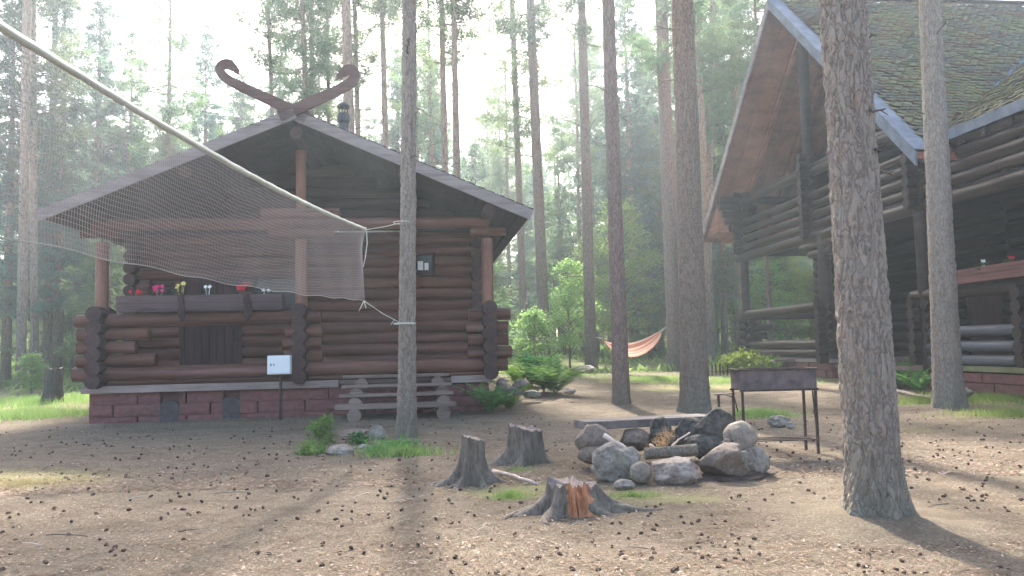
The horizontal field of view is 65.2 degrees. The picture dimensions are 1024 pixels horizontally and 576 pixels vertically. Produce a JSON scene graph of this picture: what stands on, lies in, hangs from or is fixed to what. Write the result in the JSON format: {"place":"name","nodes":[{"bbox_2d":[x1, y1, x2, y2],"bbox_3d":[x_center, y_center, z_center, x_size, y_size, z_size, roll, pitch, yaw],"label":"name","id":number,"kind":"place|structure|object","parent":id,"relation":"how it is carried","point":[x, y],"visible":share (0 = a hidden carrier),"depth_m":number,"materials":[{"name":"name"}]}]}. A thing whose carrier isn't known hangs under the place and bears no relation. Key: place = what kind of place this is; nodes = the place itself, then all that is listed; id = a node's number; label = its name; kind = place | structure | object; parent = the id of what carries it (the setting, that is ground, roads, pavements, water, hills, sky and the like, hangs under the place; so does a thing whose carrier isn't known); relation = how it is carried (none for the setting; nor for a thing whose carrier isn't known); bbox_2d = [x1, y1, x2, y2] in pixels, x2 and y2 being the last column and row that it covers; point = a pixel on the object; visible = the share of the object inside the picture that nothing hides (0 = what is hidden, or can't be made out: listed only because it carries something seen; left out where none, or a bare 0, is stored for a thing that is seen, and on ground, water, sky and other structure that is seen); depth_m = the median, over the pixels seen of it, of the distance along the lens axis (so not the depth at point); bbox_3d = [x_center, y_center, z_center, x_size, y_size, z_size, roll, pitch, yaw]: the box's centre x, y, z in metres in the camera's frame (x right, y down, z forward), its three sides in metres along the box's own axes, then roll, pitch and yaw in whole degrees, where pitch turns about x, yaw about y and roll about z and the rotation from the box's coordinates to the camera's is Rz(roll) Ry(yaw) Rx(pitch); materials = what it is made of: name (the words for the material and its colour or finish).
{"place":"outdoors","nodes":[
{"label":"outdoors","id":0,"kind":"place"},
{"bbox_2d":[0,339,1023,575],"bbox_3d":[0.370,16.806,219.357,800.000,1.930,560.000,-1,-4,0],"label":"ground","id":1,"kind":"structure","parent":0,"point":[927,526],"depth_m":6.50,"materials":[{"name":"brown soil"}]},
{"bbox_2d":[12,351,49,392],"bbox_3d":[-14.660,2.616,24.444,1.093,1.384,1.108,0,-4,-16],"label":"bush","id":2,"kind":"object","parent":1,"relation":"on","point":[33,363],"visible":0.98,"depth_m":24.30,"materials":[{"name":"green plant"}]},
{"bbox_2d":[0,0,74,388],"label":"pine tree","id":3,"kind":"object","parent":1,"relation":"on","point":[22,297],"visible":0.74,"depth_m":27.20,"materials":[{"name":"brown plant"}]},
{"bbox_2d":[0,0,83,381],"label":"young conifer","id":4,"kind":"object","parent":1,"relation":"on","point":[8,260],"visible":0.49,"depth_m":31.11,"materials":[{"name":"green plant"}]},
{"bbox_2d":[0,376,88,424],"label":"grass","id":5,"kind":"structure","parent":1,"relation":"on","point":[30,412],"depth_m":17.02,"materials":[{"name":"green plant"}]},
{"bbox_2d":[0,0,93,381],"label":"pine tree","id":6,"kind":"object","parent":1,"relation":"on","point":[34,318],"visible":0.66,"depth_m":30.33,"materials":[{"name":"green plant"}]},
{"bbox_2d":[40,367,63,403],"bbox_3d":[-11.643,2.491,20.349,0.595,0.934,0.484,-3,-5,23],"label":"tree stump","id":7,"kind":"object","parent":1,"relation":"on","point":[53,383],"visible":0.89,"depth_m":20.21,"materials":[{"name":"grey wood"}]},
{"bbox_2d":[0,0,105,372],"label":"pine tree","id":8,"kind":"object","parent":1,"relation":"on","point":[47,336],"visible":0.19,"depth_m":33.30,"materials":[{"name":"green plant"}]},
{"bbox_2d":[0,0,127,368],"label":"young conifer","id":9,"kind":"object","parent":1,"relation":"on","point":[58,318],"visible":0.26,"depth_m":33.27,"materials":[{"name":"green plant"}]},
{"bbox_2d":[52,177,125,390],"bbox_3d":[-13.652,-0.082,27.247,3.755,7.466,4.232,1,-5,-26],"label":"young conifer","id":10,"kind":"object","parent":1,"relation":"on","point":[84,301],"visible":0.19,"depth_m":26.91,"materials":[{"name":"green plant"}]},
{"bbox_2d":[40,0,140,302],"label":"young conifer","id":11,"kind":"object","parent":1,"relation":"on","point":[99,8],"visible":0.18,"depth_m":38.73,"materials":[{"name":"green plant"}]},
{"bbox_2d":[81,29,163,290],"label":"young conifer","id":12,"kind":"object","parent":1,"relation":"on","point":[137,98],"visible":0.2,"depth_m":40.14,"materials":[{"name":"green plant"}]},
{"bbox_2d":[110,0,210,163],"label":"pine tree","id":13,"kind":"object","parent":1,"relation":"on","point":[182,43],"visible":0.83,"depth_m":37.50,"materials":[{"name":"green plant"}]},
{"bbox_2d":[178,22,236,150],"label":"young conifer","id":14,"kind":"object","parent":1,"relation":"on","point":[207,62],"visible":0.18,"depth_m":46.89,"materials":[{"name":"green plant"}]},
{"bbox_2d":[223,74,264,134],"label":"young conifer","id":15,"kind":"object","parent":1,"relation":"on","point":[241,107],"visible":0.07,"depth_m":52.86,"materials":[{"name":"green plant"}]},
{"bbox_2d":[212,0,313,116],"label":"pine tree","id":16,"kind":"object","parent":1,"relation":"on","point":[268,37],"visible":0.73,"depth_m":36.77,"materials":[{"name":"green plant"}]},
{"bbox_2d":[250,35,299,118],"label":"young conifer","id":17,"kind":"object","parent":1,"relation":"on","point":[267,91],"visible":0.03,"depth_m":55.81,"materials":[{"name":"green plant"}]},
{"bbox_2d":[267,355,291,419],"bbox_3d":[-4.333,1.889,14.911,0.420,1.260,0.198,-1,-4,-6],"label":"electric cabinet","id":18,"kind":"object","parent":1,"relation":"on","point":[280,365],"visible":0.94,"depth_m":14.86,"materials":[{"name":"white metal"}]},
{"bbox_2d":[34,59,533,423],"bbox_3d":[-4.552,-0.710,19.506,8.952,7.240,9.782,-1,-4,-6],"label":"log cabin","id":19,"kind":"object","parent":1,"relation":"on","point":[168,366],"visible":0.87,"depth_m":15.88,"materials":[{"name":"brown wood"}]},
{"bbox_2d":[116,290,284,322],"bbox_3d":[-5.881,0.363,15.168,3.020,0.593,0.308,-1,-4,-6],"label":"flower box","id":20,"kind":"object","parent":19,"relation":"hanging from","point":[247,303],"visible":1,"depth_m":15.05,"materials":[{"name":"brown wood"}]},
{"bbox_2d":[179,277,242,364],"bbox_3d":[-6.465,0.846,17.226,1.300,2.280,0.170,-1,-4,-6],"label":"door","id":21,"kind":"structure","parent":19,"relation":"in","point":[217,344],"depth_m":17.21,"materials":[{"name":"brown wood"}]},
{"bbox_2d":[251,276,294,310],"bbox_3d":[-5.103,0.221,17.447,1.110,1.040,0.180,-1,-4,-6],"label":"window","id":22,"kind":"structure","parent":19,"relation":"in","point":[289,296],"depth_m":17.48,"materials":[{"name":"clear glass"}]},
{"bbox_2d":[247,0,366,118],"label":"pine tree","id":23,"kind":"object","parent":1,"relation":"on","point":[303,80],"visible":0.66,"depth_m":34.51,"materials":[{"name":"green plant"}]},
{"bbox_2d":[282,0,380,136],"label":"pine tree","id":24,"kind":"object","parent":1,"relation":"on","point":[325,113],"visible":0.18,"depth_m":36.17,"materials":[{"name":"green plant"}]},
{"bbox_2d":[325,0,379,231],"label":"pine tree","id":25,"kind":"object","parent":1,"relation":"on","point":[348,97],"visible":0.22,"depth_m":27.57,"materials":[{"name":"green plant"}]},
{"bbox_2d":[296,0,422,231],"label":"pine tree","id":26,"kind":"object","parent":1,"relation":"on","point":[357,34],"visible":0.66,"depth_m":33.45,"materials":[{"name":"green plant"}]},
{"bbox_2d":[353,0,429,231],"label":"pine tree","id":27,"kind":"object","parent":1,"relation":"on","point":[383,84],"visible":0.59,"depth_m":32.63,"materials":[{"name":"green plant"}]},
{"bbox_2d":[364,47,424,231],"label":"young conifer","id":28,"kind":"object","parent":1,"relation":"on","point":[396,136],"visible":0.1,"depth_m":50.66,"materials":[{"name":"green plant"}]},
{"bbox_2d":[334,373,455,421],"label":"wooden steps","id":29,"kind":"structure","parent":1,"relation":"on","point":[356,407],"depth_m":14.73,"materials":[{"name":"wood"}]},
{"bbox_2d":[394,0,430,437],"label":"pine tree","id":30,"kind":"object","parent":1,"relation":"on","point":[406,419],"visible":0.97,"depth_m":11.36,"materials":[{"name":"grey plant"}]},
{"bbox_2d":[378,0,481,165],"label":"pine tree","id":31,"kind":"object","parent":1,"relation":"on","point":[437,100],"visible":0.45,"depth_m":44.60,"materials":[{"name":"green plant"}]},
{"bbox_2d":[383,0,488,172],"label":"pine tree","id":32,"kind":"object","parent":1,"relation":"on","point":[443,122],"visible":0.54,"depth_m":31.56,"materials":[{"name":"green plant"}]},
{"bbox_2d":[0,337,908,393],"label":"undergrowth","id":33,"kind":"object","parent":1,"relation":"on","point":[605,348],"visible":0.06,"depth_m":36.82,"materials":[{"name":"green plant"}]},
{"bbox_2d":[416,0,507,182],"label":"pine tree","id":34,"kind":"object","parent":1,"relation":"on","point":[455,10],"visible":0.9,"depth_m":29.70,"materials":[{"name":"green plant"}]},
{"bbox_2d":[421,434,508,489],"bbox_3d":[-0.410,1.629,7.479,0.738,0.519,0.534,2,-5,-34],"label":"tree stump","id":35,"kind":"object","parent":1,"relation":"on","point":[472,468],"visible":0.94,"depth_m":7.43,"materials":[{"name":"grey wood"}]},
{"bbox_2d":[453,382,530,412],"bbox_3d":[-0.308,2.087,15.196,1.405,0.652,1.366,2,-5,-38],"label":"fern","id":36,"kind":"object","parent":1,"relation":"on","point":[492,395],"visible":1,"depth_m":15.17,"materials":[{"name":"green plant"}]},
{"bbox_2d":[459,91,526,196],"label":"pine tree","id":37,"kind":"object","parent":1,"relation":"on","point":[479,125],"visible":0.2,"depth_m":62.24,"materials":[{"name":"green plant"}]},
{"bbox_2d":[460,142,531,310],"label":"young conifer","id":38,"kind":"object","parent":1,"relation":"on","point":[473,166],"visible":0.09,"depth_m":46.45,"materials":[{"name":"green plant"}]},
{"bbox_2d":[473,56,542,352],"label":"pine tree","id":39,"kind":"object","parent":1,"relation":"on","point":[498,166],"visible":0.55,"depth_m":52.88,"materials":[{"name":"green plant"}]},
{"bbox_2d":[0,375,1022,493],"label":"dry grass","id":40,"kind":"structure","parent":1,"relation":"on","point":[23,481],"depth_m":8.38,"materials":[{"name":"beige"}]},
{"bbox_2d":[0,404,1023,575],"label":"needle litter","id":41,"kind":"object","parent":1,"relation":"on","point":[492,518],"visible":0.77,"depth_m":5.47,"materials":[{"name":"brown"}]},
{"bbox_2d":[0,383,1023,494],"bbox_3d":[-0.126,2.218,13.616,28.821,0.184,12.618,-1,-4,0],"label":"bark litter","id":42,"kind":"object","parent":1,"relation":"on","point":[919,463],"visible":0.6,"depth_m":8.62,"materials":[{"name":"brown plant"}]},
{"bbox_2d":[0,410,1023,522],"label":"cone litter","id":43,"kind":"object","parent":1,"relation":"on","point":[519,502],"visible":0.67,"depth_m":8.25,"materials":[{"name":"brown wood"}]},
{"bbox_2d":[459,0,572,359],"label":"pine tree","id":44,"kind":"object","parent":1,"relation":"on","point":[516,101],"visible":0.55,"depth_m":38.28,"materials":[{"name":"green plant"}]},
{"bbox_2d":[487,423,555,469],"bbox_3d":[0.085,1.704,8.637,0.598,0.472,0.674,-5,-6,44],"label":"tree stump","id":45,"kind":"object","parent":1,"relation":"on","point":[525,446],"visible":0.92,"depth_m":8.55,"materials":[{"name":"grey wood"}]},
{"bbox_2d":[480,0,576,363],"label":"pine tree","id":46,"kind":"object","parent":1,"relation":"on","point":[533,41],"visible":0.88,"depth_m":34.48,"materials":[{"name":"brown plant"}]},
{"bbox_2d":[512,154,552,316],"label":"young conifer","id":47,"kind":"object","parent":1,"relation":"on","point":[530,266],"visible":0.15,"depth_m":66.74,"materials":[{"name":"green plant"}]},
{"bbox_2d":[509,306,561,362],"bbox_3d":[0.897,1.994,29.994,2.082,2.636,2.110,-5,-6,41],"label":"bush","id":48,"kind":"object","parent":1,"relation":"on","point":[539,326],"visible":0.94,"depth_m":29.73,"materials":[{"name":"green plant"}]},
{"bbox_2d":[513,360,590,394],"bbox_3d":[0.873,2.145,19.017,1.863,0.889,1.916,0,-4,-14],"label":"fern","id":49,"kind":"object","parent":1,"relation":"on","point":[553,383],"visible":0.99,"depth_m":18.93,"materials":[{"name":"green plant"}]},
{"bbox_2d":[526,255,605,367],"bbox_3d":[2.498,1.007,34.098,3.005,5.052,3.468,1,-5,-25],"label":"birch tree","id":50,"kind":"object","parent":1,"relation":"on","point":[565,294],"visible":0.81,"depth_m":33.84,"materials":[{"name":"green plant"}]},
{"bbox_2d":[527,121,609,354],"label":"young conifer","id":51,"kind":"object","parent":1,"relation":"on","point":[559,213],"visible":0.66,"depth_m":50.20,"materials":[{"name":"green plant"}]},
{"bbox_2d":[525,28,623,354],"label":"pine tree","id":52,"kind":"object","parent":1,"relation":"on","point":[572,158],"visible":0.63,"depth_m":48.76,"materials":[{"name":"green plant"}]},
{"bbox_2d":[523,0,639,368],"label":"pine tree","id":53,"kind":"object","parent":1,"relation":"on","point":[582,30],"visible":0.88,"depth_m":33.35,"materials":[{"name":"brown plant"}]},
{"bbox_2d":[502,475,667,524],"bbox_3d":[0.540,1.577,5.971,1.149,0.324,0.776,-3,-5,19],"label":"tree stump","id":54,"kind":"object","parent":1,"relation":"on","point":[573,497],"visible":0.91,"depth_m":5.96,"materials":[{"name":"grey wood"}]},
{"bbox_2d":[547,16,629,348],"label":"young conifer","id":55,"kind":"object","parent":1,"relation":"on","point":[595,197],"visible":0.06,"depth_m":56.33,"materials":[{"name":"green plant"}]},
{"bbox_2d":[559,18,630,352],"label":"pine tree","id":56,"kind":"object","parent":1,"relation":"on","point":[571,129],"visible":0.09,"depth_m":55.85,"materials":[{"name":"green plant"}]},
{"bbox_2d":[560,232,633,357],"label":"birch tree","id":57,"kind":"object","parent":1,"relation":"on","point":[595,258],"visible":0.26,"depth_m":41.00,"materials":[{"name":"green plant"}]},
{"bbox_2d":[586,0,631,404],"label":"pine tree","id":58,"kind":"object","parent":1,"relation":"on","point":[620,372],"visible":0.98,"depth_m":16.17,"materials":[{"name":"brown plant"}]},
{"bbox_2d":[591,441,640,481],"bbox_3d":[0.968,1.619,7.433,0.470,0.386,0.295,-1,-4,0],"label":"rock","id":59,"kind":"object","parent":1,"relation":"on","point":[612,461],"visible":0.84,"depth_m":7.33,"materials":[{"name":"grey stone"}]},
{"bbox_2d":[568,0,665,355],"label":"young conifer","id":60,"kind":"object","parent":1,"relation":"on","point":[631,144],"visible":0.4,"depth_m":44.33,"materials":[{"name":"green plant"}]},
{"bbox_2d":[576,195,665,335],"bbox_3d":[5.323,-0.401,38.223,4.686,8.107,4.713,0,-4,-15],"label":"birch tree","id":61,"kind":"object","parent":1,"relation":"on","point":[636,260],"visible":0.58,"depth_m":38.10,"materials":[{"name":"green plant"}]},
{"bbox_2d":[627,257,666,358],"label":"young conifer","id":62,"kind":"object","parent":1,"relation":"on","point":[640,336],"visible":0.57,"depth_m":41.26,"materials":[{"name":"green plant"}]},
{"bbox_2d":[621,48,675,349],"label":"young conifer","id":63,"kind":"object","parent":1,"relation":"on","point":[653,125],"visible":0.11,"depth_m":49.45,"materials":[{"name":"green plant"}]},
{"bbox_2d":[617,0,717,370],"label":"pine tree","id":64,"kind":"object","parent":1,"relation":"on","point":[662,58],"visible":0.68,"depth_m":30.19,"materials":[{"name":"brown plant"}]},
{"bbox_2d":[651,456,698,484],"bbox_3d":[1.484,1.670,7.251,0.436,0.267,0.434,-1,-4,0],"label":"rock","id":65,"kind":"object","parent":1,"relation":"on","point":[677,470],"visible":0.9,"depth_m":7.10,"materials":[{"name":"grey stone"}]},
{"bbox_2d":[579,462,776,480],"bbox_3d":[1.618,1.771,7.837,1.935,0.069,1.240,-1,-4,0],"label":"ash bed","id":66,"kind":"object","parent":1,"relation":"on","point":[713,477],"visible":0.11,"depth_m":7.41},
{"bbox_2d":[577,445,599,463],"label":"rock","id":67,"kind":"object","parent":66,"relation":"on","point":[584,455],"visible":0.47,"depth_m":7.96,"materials":[{"name":"grey stone"}]},
{"bbox_2d":[575,424,611,449],"bbox_3d":[0.826,1.543,8.150,0.381,0.316,0.306,-1,-4,0],"label":"rock","id":68,"kind":"object","parent":67,"relation":"on","point":[590,434],"visible":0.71,"depth_m":8.05,"materials":[{"name":"grey stone"}]},
{"bbox_2d":[574,414,705,428],"bbox_3d":[1.447,1.442,8.639,1.556,0.098,0.340,0,-5,-21],"label":"plank bench","id":69,"kind":"object","parent":68,"relation":"on","point":[630,422],"visible":0.53,"depth_m":8.44,"materials":[{"name":"grey wood"}]},
{"bbox_2d":[644,444,697,459],"bbox_3d":[1.494,1.541,7.526,0.496,0.137,0.112,-1,-4,0],"label":"firewood log","id":70,"kind":"object","parent":66,"relation":"on","point":[686,450],"visible":0.98,"depth_m":7.48,"materials":[{"name":"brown wood"}]},
{"bbox_2d":[684,433,722,458],"bbox_3d":[1.967,1.611,8.148,0.422,0.276,0.351,-1,-4,0],"label":"rock","id":71,"kind":"object","parent":66,"relation":"on","point":[706,443],"visible":0.52,"depth_m":8.02,"materials":[{"name":"stone"}]},
{"bbox_2d":[694,407,734,439],"bbox_3d":[2.065,1.400,8.242,0.379,0.357,0.303,1,-5,-31],"label":"rock","id":72,"kind":"object","parent":71,"relation":"on","point":[715,421],"visible":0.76,"depth_m":8.12,"materials":[{"name":"stone"}]},
{"bbox_2d":[654,0,711,413],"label":"pine tree","id":73,"kind":"object","parent":1,"relation":"on","point":[694,392],"visible":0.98,"depth_m":14.27,"materials":[{"name":"brown plant"}]},
{"bbox_2d":[655,20,736,308],"bbox_3d":[9.329,-5.053,38.977,4.636,17.352,4.838,-2,-4,6],"label":"pine tree","id":74,"kind":"object","parent":1,"relation":"on","point":[708,114],"visible":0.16,"depth_m":39.19,"materials":[{"name":"green plant"}]},
{"bbox_2d":[642,0,760,362],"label":"pine tree","id":75,"kind":"object","parent":1,"relation":"on","point":[701,56],"visible":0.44,"depth_m":35.67,"materials":[{"name":"brown plant"}]},
{"bbox_2d":[648,0,757,353],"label":"pine tree","id":76,"kind":"object","parent":1,"relation":"on","point":[710,157],"visible":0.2,"depth_m":40.44,"materials":[{"name":"green plant"}]},
{"bbox_2d":[628,2,791,304],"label":"young conifer","id":77,"kind":"object","parent":1,"relation":"on","point":[718,279],"visible":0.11,"depth_m":42.55,"materials":[{"name":"green plant"}]},
{"bbox_2d":[699,6,744,354],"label":"pine tree","id":78,"kind":"object","parent":1,"relation":"on","point":[724,327],"visible":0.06,"depth_m":43.90,"materials":[{"name":"green plant"}]},
{"bbox_2d":[698,442,748,476],"bbox_3d":[1.955,1.615,7.431,0.401,0.352,0.376,2,-6,-40],"label":"rock","id":79,"kind":"object","parent":1,"relation":"on","point":[724,458],"visible":0.91,"depth_m":7.33,"materials":[{"name":"grey stone"}]},
{"bbox_2d":[702,0,764,351],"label":"pine tree","id":80,"kind":"object","parent":1,"relation":"on","point":[738,286],"visible":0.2,"depth_m":42.05,"materials":[{"name":"green plant"}]},
{"bbox_2d":[702,0,773,339],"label":"pine tree","id":81,"kind":"object","parent":1,"relation":"on","point":[746,38],"visible":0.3,"depth_m":35.05,"materials":[{"name":"green plant"}]},
{"bbox_2d":[709,346,774,373],"bbox_3d":[7.833,2.440,26.900,2.258,1.013,2.335,-4,-5,31],"label":"leafy plant","id":82,"kind":"object","parent":1,"relation":"on","point":[743,360],"visible":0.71,"depth_m":26.48,"materials":[{"name":"green plant"}]},
{"bbox_2d":[743,446,770,472],"bbox_3d":[2.316,1.663,7.624,0.284,0.297,0.210,0,-4,-15],"label":"rock","id":83,"kind":"object","parent":1,"relation":"on","point":[758,461],"visible":0.69,"depth_m":7.56,"materials":[{"name":"grey stone"}]},
{"bbox_2d":[723,420,757,450],"bbox_3d":[2.225,1.464,7.804,0.329,0.337,0.249,-1,-4,0],"label":"rock","id":84,"kind":"object","parent":83,"relation":"on","point":[743,434],"visible":0.63,"depth_m":7.71,"materials":[{"name":"beige stone"}]},
{"bbox_2d":[714,367,819,453],"bbox_3d":[2.882,1.398,9.013,1.171,0.984,0.378,-1,-4,-2],"label":"charcoal grill","id":85,"kind":"object","parent":1,"relation":"on","point":[802,379],"visible":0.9,"depth_m":8.88,"materials":[{"name":"metal"}]},
{"bbox_2d":[731,258,811,339],"bbox_3d":[12.187,0.889,37.734,3.557,5.180,3.082,-3,-5,27],"label":"tree","id":86,"kind":"object","parent":1,"relation":"on","point":[761,264],"visible":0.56,"depth_m":37.72,"materials":[{"name":"green plant"}]},
{"bbox_2d":[760,256,814,339],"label":"young conifer","id":87,"kind":"object","parent":1,"relation":"on","point":[785,328],"visible":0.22,"depth_m":43.53,"materials":[{"name":"green plant"}]},
{"bbox_2d":[778,256,815,332],"bbox_3d":[13.637,-0.781,34.260,4.712,8.153,4.740,-3,-5,20],"label":"birch tree","id":88,"kind":"object","parent":1,"relation":"on","point":[807,270],"visible":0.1,"depth_m":34.76,"materials":[{"name":"green plant"}]},
{"bbox_2d":[703,0,1023,397],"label":"log house","id":89,"kind":"structure","parent":1,"relation":"on","point":[772,182],"depth_m":22.85,"materials":[{"name":"brown wood"}]},
{"bbox_2d":[967,294,1006,354],"bbox_3d":[12.271,0.834,20.678,0.150,2.200,1.400,-1,-4,-6],"label":"door","id":90,"kind":"structure","parent":89,"relation":"in","point":[987,309],"depth_m":20.72,"materials":[{"name":"black wood"}]},
{"bbox_2d":[956,260,1023,289],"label":"flower box","id":91,"kind":"object","parent":89,"relation":"on","point":[1003,271],"visible":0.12,"depth_m":16.04,"materials":[{"name":"red wood"}]},
{"bbox_2d":[819,0,919,519],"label":"pine tree","id":92,"kind":"object","parent":1,"relation":"on","point":[874,481],"visible":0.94,"depth_m":5.63,"materials":[{"name":"grey plant"}]},
{"bbox_2d":[830,388,1023,421],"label":"grass","id":93,"kind":"structure","parent":1,"relation":"on","point":[986,397],"depth_m":14.75,"materials":[{"name":"green plant"}]},
{"bbox_2d":[906,0,969,408],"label":"pine tree","id":94,"kind":"object","parent":1,"relation":"on","point":[948,384],"visible":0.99,"depth_m":14.29,"materials":[{"name":"grey plant"}]},
{"bbox_2d":[0,0,1023,352],"label":"sky","id":95,"kind":"structure","parent":0,"point":[202,10],"materials":[{"name":"white"}]},
{"bbox_2d":[477,463,677,501],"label":"grass","id":96,"kind":"structure","parent":0,"point":[509,494],"depth_m":6.68,"materials":[{"name":"green plant"}]},
{"bbox_2d":[334,371,838,458],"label":"grass","id":97,"kind":"structure","parent":0,"point":[760,412],"depth_m":13.52,"materials":[{"name":"green plant"}]},
{"bbox_3d":[-2.443,0.030,1.757,0.106,3.210,0.101,-1,-4,0],"label":"net post","id":98,"kind":"object","parent":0,"visible":0},
{"bbox_2d":[0,20,414,324],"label":"volleyball net","id":99,"kind":"object","parent":98,"relation":"attached to","point":[11,33],"visible":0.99,"depth_m":5.18,"materials":[{"name":"beige fabric"}]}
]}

